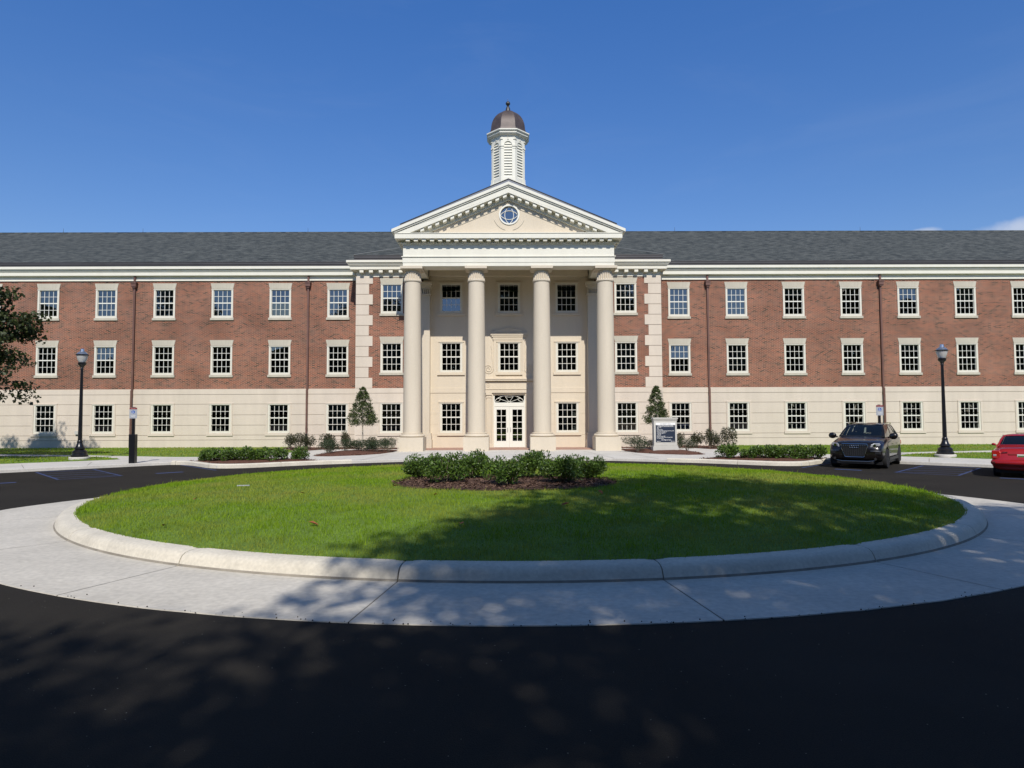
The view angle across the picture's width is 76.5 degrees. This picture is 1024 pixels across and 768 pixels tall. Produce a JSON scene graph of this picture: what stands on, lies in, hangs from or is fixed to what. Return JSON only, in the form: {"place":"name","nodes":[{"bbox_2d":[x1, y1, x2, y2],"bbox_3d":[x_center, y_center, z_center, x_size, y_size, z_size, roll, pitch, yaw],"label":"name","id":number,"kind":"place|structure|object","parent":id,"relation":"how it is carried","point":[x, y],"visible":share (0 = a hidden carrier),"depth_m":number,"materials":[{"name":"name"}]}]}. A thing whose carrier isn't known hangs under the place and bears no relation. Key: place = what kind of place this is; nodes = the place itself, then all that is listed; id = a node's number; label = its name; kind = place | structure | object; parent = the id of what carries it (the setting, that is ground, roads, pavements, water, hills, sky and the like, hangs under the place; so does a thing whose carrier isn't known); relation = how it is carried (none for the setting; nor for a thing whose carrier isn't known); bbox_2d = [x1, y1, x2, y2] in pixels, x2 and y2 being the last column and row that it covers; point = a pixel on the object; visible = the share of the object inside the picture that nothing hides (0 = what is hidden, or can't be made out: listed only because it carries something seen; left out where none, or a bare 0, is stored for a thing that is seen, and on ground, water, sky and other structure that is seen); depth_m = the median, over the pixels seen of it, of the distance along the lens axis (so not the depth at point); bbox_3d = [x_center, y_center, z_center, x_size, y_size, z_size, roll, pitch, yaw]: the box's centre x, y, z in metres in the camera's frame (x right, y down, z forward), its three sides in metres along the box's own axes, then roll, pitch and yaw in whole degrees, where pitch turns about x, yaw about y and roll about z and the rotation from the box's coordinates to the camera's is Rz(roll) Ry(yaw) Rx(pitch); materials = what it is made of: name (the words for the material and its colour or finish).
{"place":"outdoors","nodes":[
{"label":"outdoors","id":0,"kind":"place"},
{"bbox_2d":[0,456,116,463],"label":"lawn","id":1,"kind":"structure","parent":0,"point":[8,462],"depth_m":28.72,"materials":[{"name":"plant"}]},
{"bbox_2d":[0,286,51,404],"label":"shade tree","id":2,"kind":"object","parent":1,"relation":"on","point":[29,331],"visible":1,"depth_m":28.06,"materials":[{"name":"green plant"}]},
{"bbox_2d":[68,349,89,459],"bbox_3d":[-19.184,0.891,28.931,0.820,4.940,0.820,0,-3,0],"label":"street lamp","id":3,"kind":"object","parent":1,"relation":"on","point":[80,451],"visible":0.98,"depth_m":28.84,"materials":[{"name":"metal"}]},
{"bbox_2d":[0,447,290,456],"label":"lawn","id":4,"kind":"structure","parent":0,"point":[99,454],"depth_m":34.59,"materials":[{"name":"plant"}]},
{"bbox_2d":[0,448,992,472],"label":"sidewalk","id":5,"kind":"structure","parent":0,"point":[395,456],"depth_m":28.82,"materials":[{"name":"concrete"}]},
{"bbox_2d":[129,407,137,462],"bbox_3d":[-15.516,2.151,26.638,0.300,2.420,0.220,0,-3,-4],"label":"parking sign","id":6,"kind":"object","parent":5,"relation":"on","point":[133,437],"visible":0.99,"depth_m":26.58,"materials":[{"name":"black metal"}]},
{"bbox_2d":[198,458,313,463],"bbox_3d":[-10.846,3.199,27.255,5.700,0.115,3.520,0,-3,0],"label":"mulch bed","id":7,"kind":"object","parent":5,"relation":"on","point":[230,461],"visible":0.43,"depth_m":26.50,"materials":[{"name":"brown soil"}]},
{"bbox_2d":[211,447,237,460],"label":"row shrub","id":8,"kind":"object","parent":7,"relation":"on","point":[221,454],"visible":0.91,"depth_m":26.57,"materials":[{"name":"green plant"}]},
{"bbox_2d":[241,445,263,459],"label":"row shrub","id":9,"kind":"object","parent":7,"relation":"on","point":[252,454],"visible":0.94,"depth_m":26.68,"materials":[{"name":"green plant"}]},
{"bbox_2d":[259,446,288,460],"bbox_3d":[-9.925,2.908,27.027,1.372,0.653,1.173,0,-3,-2],"label":"row shrub","id":10,"kind":"object","parent":7,"relation":"on","point":[276,453],"visible":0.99,"depth_m":26.90,"materials":[{"name":"green plant"}]},
{"bbox_2d":[290,446,309,459],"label":"row shrub","id":11,"kind":"object","parent":7,"relation":"on","point":[299,453],"visible":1,"depth_m":27.42,"materials":[{"name":"green plant"}]},
{"bbox_2d":[314,449,396,455],"bbox_3d":[-7.905,3.454,33.151,3.350,0.158,5.150,0,-3,0],"label":"mulch bed","id":12,"kind":"object","parent":5,"relation":"on","point":[353,452],"visible":0.84,"depth_m":31.93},
{"bbox_2d":[346,386,379,449],"bbox_3d":[-7.911,1.850,34.486,1.754,3.509,1.737,2,-4,-44],"label":"young tree","id":13,"kind":"object","parent":12,"relation":"on","point":[368,414],"visible":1,"depth_m":34.30,"materials":[{"name":"green plant"}]},
{"bbox_2d":[621,448,702,454],"bbox_3d":[7.645,3.399,33.243,3.350,0.156,5.150,0,-3,0],"label":"mulch bed","id":14,"kind":"object","parent":5,"relation":"on","point":[648,450],"visible":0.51,"depth_m":31.91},
{"bbox_2d":[621,435,648,450],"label":"evergreen shrub","id":15,"kind":"object","parent":14,"relation":"on","point":[640,442],"visible":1,"depth_m":32.94,"materials":[{"name":"green plant"}]},
{"bbox_2d":[642,385,670,423],"bbox_3d":[7.724,1.800,34.682,1.545,3.508,1.534,0,-3,0],"label":"young tree","id":16,"kind":"object","parent":14,"relation":"on","point":[659,409],"visible":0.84,"depth_m":34.57,"materials":[{"name":"green plant"}]},
{"bbox_2d":[651,418,678,450],"bbox_3d":[7.680,2.592,32.747,1.500,1.795,0.700,0,-3,0],"label":"monument sign","id":17,"kind":"object","parent":14,"relation":"on","point":[664,433],"visible":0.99,"depth_m":32.52,"materials":[{"name":"white stone"}]},
{"bbox_2d":[621,446,716,448],"bbox_3d":[9.644,3.666,37.797,7.200,0.050,4.050,0,-3,0],"label":"mulch bed","id":18,"kind":"object","parent":5,"relation":"on","point":[703,447],"visible":0.23,"depth_m":37.27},
{"bbox_2d":[703,428,716,447],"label":"twiggy shrub","id":19,"kind":"object","parent":18,"relation":"on","point":[709,434],"visible":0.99,"depth_m":36.46,"materials":[{"name":"green plant"}]},
{"bbox_2d":[719,427,737,444],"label":"twiggy shrub","id":20,"kind":"object","parent":18,"relation":"on","point":[731,430],"visible":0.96,"depth_m":36.92,"materials":[{"name":"green plant"}]},
{"bbox_2d":[703,456,820,460],"bbox_3d":[10.653,3.120,27.382,5.700,0.118,3.520,0,-3,0],"label":"mulch bed","id":21,"kind":"object","parent":5,"relation":"on","point":[757,458],"visible":0.42,"depth_m":26.63,"materials":[{"name":"brown soil"}]},
{"bbox_2d":[715,443,738,457],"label":"row shrub","id":22,"kind":"object","parent":21,"relation":"on","point":[728,450],"visible":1,"depth_m":27.22,"materials":[{"name":"green plant"}]},
{"bbox_2d":[749,444,773,457],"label":"row shrub","id":23,"kind":"object","parent":21,"relation":"on","point":[761,452],"visible":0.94,"depth_m":26.76,"materials":[{"name":"green plant"}]},
{"bbox_2d":[778,444,804,458],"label":"row shrub","id":24,"kind":"object","parent":21,"relation":"on","point":[788,450],"visible":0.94,"depth_m":26.62,"materials":[{"name":"green plant"}]},
{"bbox_2d":[804,444,827,458],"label":"row shrub","id":25,"kind":"object","parent":21,"relation":"on","point":[820,451],"visible":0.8,"depth_m":26.86,"materials":[{"name":"green plant"}]},
{"bbox_2d":[0,461,1023,767],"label":"road","id":26,"kind":"structure","parent":0,"point":[102,685],"depth_m":4.82,"materials":[{"name":"black asphalt"}]},
{"bbox_2d":[171,459,351,467],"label":"kerb","id":27,"kind":"structure","parent":26,"relation":"on","point":[255,465],"depth_m":26.31,"materials":[{"name":"concrete"}]},
{"bbox_2d":[0,463,1017,483],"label":"parking lines","id":28,"kind":"object","parent":26,"relation":"on","point":[212,469],"visible":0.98,"depth_m":23.09,"materials":[{"name":"white paint"}]},
{"bbox_2d":[0,495,1023,626],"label":"apron","id":29,"kind":"object","parent":26,"relation":"on","point":[54,568],"visible":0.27,"depth_m":7.43,"materials":[{"name":"concrete"}]},
{"bbox_2d":[53,494,987,582],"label":"island kerb","id":30,"kind":"structure","parent":26,"relation":"on","point":[971,524],"depth_m":8.21,"materials":[{"name":"concrete"}]},
{"bbox_2d":[73,462,967,560],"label":"lawn","id":31,"kind":"structure","parent":30,"relation":"in","point":[557,554],"depth_m":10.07,"materials":[{"name":"plant"}]},
{"bbox_2d":[390,474,616,490],"bbox_3d":[-0.179,2.315,15.455,5.300,0.072,3.298,0,-3,0],"label":"mulch bed","id":32,"kind":"object","parent":31,"relation":"on","point":[418,486],"visible":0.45,"depth_m":14.63,"materials":[{"name":"brown wood"}]},
{"bbox_2d":[401,452,432,477],"bbox_3d":[-2.361,2.067,16.431,0.873,0.645,1.012,-1,-3,15],"label":"island shrub","id":33,"kind":"object","parent":32,"relation":"on","point":[413,468],"visible":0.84,"depth_m":16.21,"materials":[{"name":"green plant"}]},
{"bbox_2d":[422,452,468,482],"bbox_3d":[-1.595,1.959,15.192,1.083,0.753,0.943,1,-3,-30],"label":"island shrub","id":34,"kind":"object","parent":32,"relation":"on","point":[442,466],"visible":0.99,"depth_m":15.05,"materials":[{"name":"green plant"}]},
{"bbox_2d":[450,448,491,477],"bbox_3d":[-1.008,1.993,16.233,1.073,0.784,1.085,-2,-3,31],"label":"island shrub","id":35,"kind":"object","parent":32,"relation":"on","point":[474,464],"visible":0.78,"depth_m":16.02,"materials":[{"name":"green plant"}]},
{"bbox_2d":[481,453,528,484],"bbox_3d":[-0.164,1.927,14.609,0.908,0.759,1.053,1,-3,-28],"label":"island shrub","id":36,"kind":"object","parent":32,"relation":"on","point":[502,470],"visible":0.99,"depth_m":14.44,"materials":[{"name":"green plant"}]},
{"bbox_2d":[514,449,551,477],"bbox_3d":[0.536,2.001,16.325,1.033,0.753,1.187,-1,-3,17],"label":"island shrub","id":37,"kind":"object","parent":32,"relation":"on","point":[534,458],"visible":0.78,"depth_m":16.09,"materials":[{"name":"green plant"}]},
{"bbox_2d":[538,454,587,481],"bbox_3d":[1.170,1.954,15.034,1.093,0.712,1.105,0,-3,-13],"label":"island shrub","id":38,"kind":"object","parent":32,"relation":"on","point":[563,466],"visible":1,"depth_m":14.80,"materials":[{"name":"green plant"}]},
{"bbox_2d":[568,453,607,478],"bbox_3d":[1.889,2.034,16.104,1.033,0.659,0.891,-1,-3,19],"label":"island shrub","id":39,"kind":"object","parent":32,"relation":"on","point":[595,468],"visible":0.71,"depth_m":15.91,"materials":[{"name":"green plant"}]},
{"bbox_2d":[667,458,830,465],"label":"kerb","id":40,"kind":"structure","parent":26,"relation":"on","point":[765,463],"depth_m":26.23,"materials":[{"name":"concrete"}]},
{"bbox_2d":[829,422,900,467],"bbox_3d":[14.026,2.361,25.711,2.393,1.681,4.646,-2,-4,39],"label":"parked car","id":41,"kind":"object","parent":26,"relation":"on","point":[880,445],"visible":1,"depth_m":24.36,"materials":[{"name":"black paint"}]},
{"bbox_2d":[991,434,1023,475],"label":"parked car","id":42,"kind":"object","parent":26,"relation":"on","point":[1008,454],"visible":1,"depth_m":20.46,"materials":[{"name":"red paint"}]},
{"bbox_2d":[0,0,1023,232],"label":"sky","id":43,"kind":"structure","parent":0,"point":[116,115],"materials":[{"name":"blue"}]},
{"bbox_2d":[731,444,996,453],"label":"lawn","id":44,"kind":"structure","parent":0,"point":[920,450],"depth_m":36.00,"materials":[{"name":"plant"}]},
{"bbox_2d":[903,452,991,458],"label":"lawn","id":45,"kind":"structure","parent":0,"point":[984,457],"depth_m":28.87,"materials":[{"name":"plant"}]},
{"bbox_2d":[0,443,996,462],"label":"verge grass","id":46,"kind":"structure","parent":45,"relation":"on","point":[914,448],"depth_m":34.58,"materials":[{"name":"green plant"}]},
{"bbox_2d":[934,344,956,457],"bbox_3d":[18.889,0.720,28.457,0.820,4.940,0.820,0,-3,0],"label":"street lamp","id":47,"kind":"object","parent":45,"relation":"on","point":[944,449],"visible":0.98,"depth_m":28.37,"materials":[{"name":"black metal"}]},
{"label":"ground","id":48,"kind":"structure","parent":0,"visible":0},
{"bbox_2d":[0,101,1023,451],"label":"university building","id":49,"kind":"structure","parent":48,"relation":"on","point":[506,309],"depth_m":40.02,"materials":[{"name":"brick"}]},
{"bbox_2d":[30,404,56,436],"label":"window","id":50,"kind":"structure","parent":49,"relation":"in","point":[44,424],"depth_m":39.78,"materials":[{"name":"paint"}]},
{"bbox_2d":[34,341,58,377],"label":"window","id":51,"kind":"structure","parent":49,"relation":"in","point":[47,355],"depth_m":39.98,"materials":[{"name":"glass"}]},
{"bbox_2d":[37,284,60,320],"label":"window","id":52,"kind":"structure","parent":49,"relation":"in","point":[48,300],"depth_m":40.16,"materials":[{"name":"glass"}]},
{"bbox_2d":[89,403,115,435],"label":"window","id":53,"kind":"structure","parent":49,"relation":"in","point":[102,416],"depth_m":39.81,"materials":[{"name":"paint"}]},
{"bbox_2d":[92,340,116,377],"bbox_3d":[-25.030,-1.529,40.007,1.467,2.300,0.205,0,-3,0],"label":"window","id":54,"kind":"structure","parent":49,"relation":"in","point":[104,350],"depth_m":40.00,"materials":[{"name":"paint"}]},
{"bbox_2d":[94,284,118,320],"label":"window","id":55,"kind":"structure","parent":49,"relation":"in","point":[106,294],"depth_m":40.17,"materials":[{"name":"paint"}]},
{"bbox_2d":[147,403,174,435],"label":"window","id":56,"kind":"structure","parent":49,"relation":"in","point":[161,415],"depth_m":39.83,"materials":[{"name":"paint"}]},
{"bbox_2d":[150,340,175,377],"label":"window","id":57,"kind":"structure","parent":49,"relation":"in","point":[163,350],"depth_m":40.03,"materials":[{"name":"glass"}]},
{"bbox_2d":[152,283,176,320],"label":"window","id":58,"kind":"structure","parent":49,"relation":"in","point":[164,293],"depth_m":40.20,"materials":[{"name":"glass"}]},
{"bbox_2d":[206,403,232,435],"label":"window","id":59,"kind":"structure","parent":49,"relation":"in","point":[219,415],"depth_m":39.85,"materials":[{"name":"paint"}]},
{"bbox_2d":[209,340,233,376],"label":"window","id":60,"kind":"structure","parent":49,"relation":"in","point":[221,350],"depth_m":40.05,"materials":[{"name":"paint"}]},
{"bbox_2d":[210,283,234,319],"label":"window","id":61,"kind":"structure","parent":49,"relation":"in","point":[222,293],"depth_m":40.22,"materials":[{"name":"glass"}]},
{"bbox_2d":[265,403,290,435],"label":"window","id":62,"kind":"structure","parent":49,"relation":"in","point":[278,415],"depth_m":39.87,"materials":[{"name":"paint"}]},
{"bbox_2d":[267,340,291,376],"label":"window","id":63,"kind":"structure","parent":49,"relation":"in","point":[279,350],"depth_m":40.07,"materials":[{"name":"paint"}]},
{"bbox_2d":[268,283,291,319],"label":"window","id":64,"kind":"structure","parent":49,"relation":"in","point":[280,293],"depth_m":40.24,"materials":[{"name":"glass"}]},
{"bbox_2d":[323,402,349,435],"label":"window","id":65,"kind":"structure","parent":49,"relation":"in","point":[335,413],"depth_m":39.88,"materials":[{"name":"paint"}]},
{"bbox_2d":[325,340,349,376],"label":"window","id":66,"kind":"structure","parent":49,"relation":"in","point":[337,356],"depth_m":40.09,"materials":[{"name":"paint"}]},
{"bbox_2d":[326,283,349,319],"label":"window","id":67,"kind":"structure","parent":49,"relation":"in","point":[337,293],"depth_m":40.26,"materials":[{"name":"glass"}]},
{"bbox_2d":[377,402,402,435],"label":"window","id":68,"kind":"structure","parent":49,"relation":"in","point":[390,414],"depth_m":38.41,"materials":[{"name":"paint"}]},
{"bbox_2d":[379,278,403,315],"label":"window","id":69,"kind":"structure","parent":49,"relation":"in","point":[391,288],"depth_m":38.78,"materials":[{"name":"paint"}]},
{"bbox_2d":[379,337,403,374],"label":"window","id":70,"kind":"structure","parent":49,"relation":"in","point":[391,354],"depth_m":38.61,"materials":[{"name":"paint"}]},
{"bbox_2d":[437,282,464,315],"bbox_3d":[-3.624,-5.065,38.771,1.640,2.035,0.185,0,-3,0],"label":"window","id":71,"kind":"structure","parent":49,"relation":"in","point":[450,294],"depth_m":38.77,"materials":[{"name":"paint"}]},
{"bbox_2d":[437,341,464,374],"bbox_3d":[-3.610,-1.539,38.598,1.640,2.035,0.185,0,-3,0],"label":"window","id":72,"kind":"structure","parent":49,"relation":"in","point":[450,353],"depth_m":38.62,"materials":[{"name":"paint"}]},
{"bbox_2d":[437,401,464,435],"bbox_3d":[-3.596,2.038,38.439,1.640,2.035,0.215,0,-3,0],"label":"window","id":73,"kind":"structure","parent":49,"relation":"in","point":[450,413],"depth_m":38.44,"materials":[{"name":"paint"}]},
{"bbox_2d":[495,407,508,446],"bbox_3d":[-0.591,2.538,38.462,0.866,2.405,0.134,0,-3,0],"label":"door","id":74,"kind":"structure","parent":49,"relation":"in","point":[501,413],"depth_m":38.50,"materials":[{"name":"paint"}]},
{"bbox_2d":[495,282,522,315],"bbox_3d":[-0.184,-5.077,38.791,1.640,2.035,0.185,0,-3,0],"label":"window","id":75,"kind":"structure","parent":49,"relation":"in","point":[508,294],"depth_m":38.81,"materials":[{"name":"paint"}]},
{"bbox_2d":[495,341,522,374],"bbox_3d":[-0.170,-1.551,38.619,1.640,2.035,0.185,0,-3,0],"label":"window","id":76,"kind":"structure","parent":49,"relation":"in","point":[508,353],"depth_m":38.64,"materials":[{"name":"paint"}]},
{"bbox_2d":[499,204,518,224],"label":"round window","id":77,"kind":"structure","parent":49,"relation":"in","point":[508,214],"depth_m":35.58,"materials":[{"name":"paint"}]},
{"bbox_2d":[509,406,523,446],"bbox_3d":[0.281,2.535,38.467,0.870,2.405,0.134,0,-3,0],"label":"door","id":78,"kind":"structure","parent":49,"relation":"in","point":[516,414],"depth_m":38.50,"materials":[{"name":"paint"}]},
{"bbox_2d":[553,282,579,315],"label":"window","id":79,"kind":"structure","parent":49,"relation":"in","point":[566,294],"depth_m":38.84,"materials":[{"name":"glass"}]},
{"bbox_2d":[553,340,580,374],"bbox_3d":[3.265,-1.564,38.639,1.640,2.035,0.185,0,-3,0],"label":"window","id":80,"kind":"structure","parent":49,"relation":"in","point":[566,353],"depth_m":38.66,"materials":[{"name":"paint"}]},
{"bbox_2d":[554,401,581,434],"bbox_3d":[3.279,2.013,38.480,1.640,2.035,0.215,0,-3,0],"label":"window","id":81,"kind":"structure","parent":49,"relation":"in","point":[567,413],"depth_m":38.48,"materials":[{"name":"paint"}]},
{"bbox_2d":[613,277,637,314],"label":"window","id":82,"kind":"structure","parent":49,"relation":"in","point":[625,303],"depth_m":38.87,"materials":[{"name":"glass"}]},
{"bbox_2d":[614,336,638,373],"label":"window","id":83,"kind":"structure","parent":49,"relation":"in","point":[625,346],"depth_m":38.70,"materials":[{"name":"glass"}]},
{"bbox_2d":[615,401,640,434],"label":"window","id":84,"kind":"structure","parent":49,"relation":"in","point":[627,413],"depth_m":38.50,"materials":[{"name":"paint"}]},
{"bbox_2d":[667,282,690,318],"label":"window","id":85,"kind":"structure","parent":49,"relation":"in","point":[678,292],"depth_m":40.38,"materials":[{"name":"glass"}]},
{"bbox_2d":[668,339,691,375],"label":"window","id":86,"kind":"structure","parent":49,"relation":"in","point":[679,349],"depth_m":40.21,"materials":[{"name":"paint"}]},
{"bbox_2d":[668,401,693,433],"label":"window","id":87,"kind":"structure","parent":49,"relation":"in","point":[681,410],"depth_m":40.01,"materials":[{"name":"paint"}]},
{"bbox_2d":[724,282,748,318],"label":"window","id":88,"kind":"structure","parent":49,"relation":"in","point":[735,292],"depth_m":40.40,"materials":[{"name":"glass"}]},
{"bbox_2d":[725,338,749,375],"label":"window","id":89,"kind":"structure","parent":49,"relation":"in","point":[737,348],"depth_m":40.24,"materials":[{"name":"paint"}]},
{"bbox_2d":[726,401,752,433],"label":"window","id":90,"kind":"structure","parent":49,"relation":"in","point":[737,412],"depth_m":40.04,"materials":[{"name":"glass"}]},
{"bbox_2d":[781,282,805,318],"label":"window","id":91,"kind":"structure","parent":49,"relation":"in","point":[793,297],"depth_m":40.43,"materials":[{"name":"paint"}]},
{"bbox_2d":[783,338,807,374],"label":"window","id":92,"kind":"structure","parent":49,"relation":"in","point":[794,348],"depth_m":40.26,"materials":[{"name":"glass"}]},
{"bbox_2d":[784,401,810,433],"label":"window","id":93,"kind":"structure","parent":49,"relation":"in","point":[796,413],"depth_m":40.05,"materials":[{"name":"paint"}]},
{"bbox_2d":[839,282,862,317],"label":"window","id":94,"kind":"structure","parent":49,"relation":"in","point":[850,292],"depth_m":40.45,"materials":[{"name":"glass"}]},
{"bbox_2d":[840,338,864,374],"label":"window","id":95,"kind":"structure","parent":49,"relation":"in","point":[852,348],"depth_m":40.28,"materials":[{"name":"paint"}]},
{"bbox_2d":[842,400,866,432],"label":"window","id":96,"kind":"structure","parent":49,"relation":"in","point":[854,410],"depth_m":40.09,"materials":[{"name":"glass"}]},
{"bbox_2d":[896,281,920,317],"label":"window","id":97,"kind":"structure","parent":49,"relation":"in","point":[907,291],"depth_m":40.47,"materials":[{"name":"glass"}]},
{"bbox_2d":[898,338,922,374],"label":"window","id":98,"kind":"structure","parent":49,"relation":"in","point":[909,354],"depth_m":40.30,"materials":[{"name":"paint"}]},
{"bbox_2d":[899,400,926,432],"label":"window","id":99,"kind":"structure","parent":49,"relation":"in","point":[912,412],"depth_m":40.09,"materials":[{"name":"glass"}]},
{"bbox_2d":[953,281,977,317],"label":"window","id":100,"kind":"structure","parent":49,"relation":"in","point":[964,291],"depth_m":40.49,"materials":[{"name":"paint"}]},
{"bbox_2d":[955,338,979,374],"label":"window","id":101,"kind":"structure","parent":49,"relation":"in","point":[967,353],"depth_m":40.32,"materials":[{"name":"paint"}]},
{"bbox_2d":[957,400,983,432],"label":"window","id":102,"kind":"structure","parent":49,"relation":"in","point":[970,412],"depth_m":40.11,"materials":[{"name":"glass"}]},
{"bbox_2d":[1010,281,1023,317],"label":"window","id":103,"kind":"structure","parent":49,"relation":"in","point":[1017,287],"depth_m":40.51,"materials":[{"name":"paint"}]},
{"bbox_2d":[1012,338,1023,374],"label":"window","id":104,"kind":"structure","parent":49,"relation":"in","point":[1018,343],"depth_m":40.34,"materials":[{"name":"paint"}]},
{"bbox_2d":[1015,400,1023,432],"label":"window","id":105,"kind":"structure","parent":49,"relation":"in","point":[1019,404],"depth_m":40.11,"materials":[{"name":"paint"}]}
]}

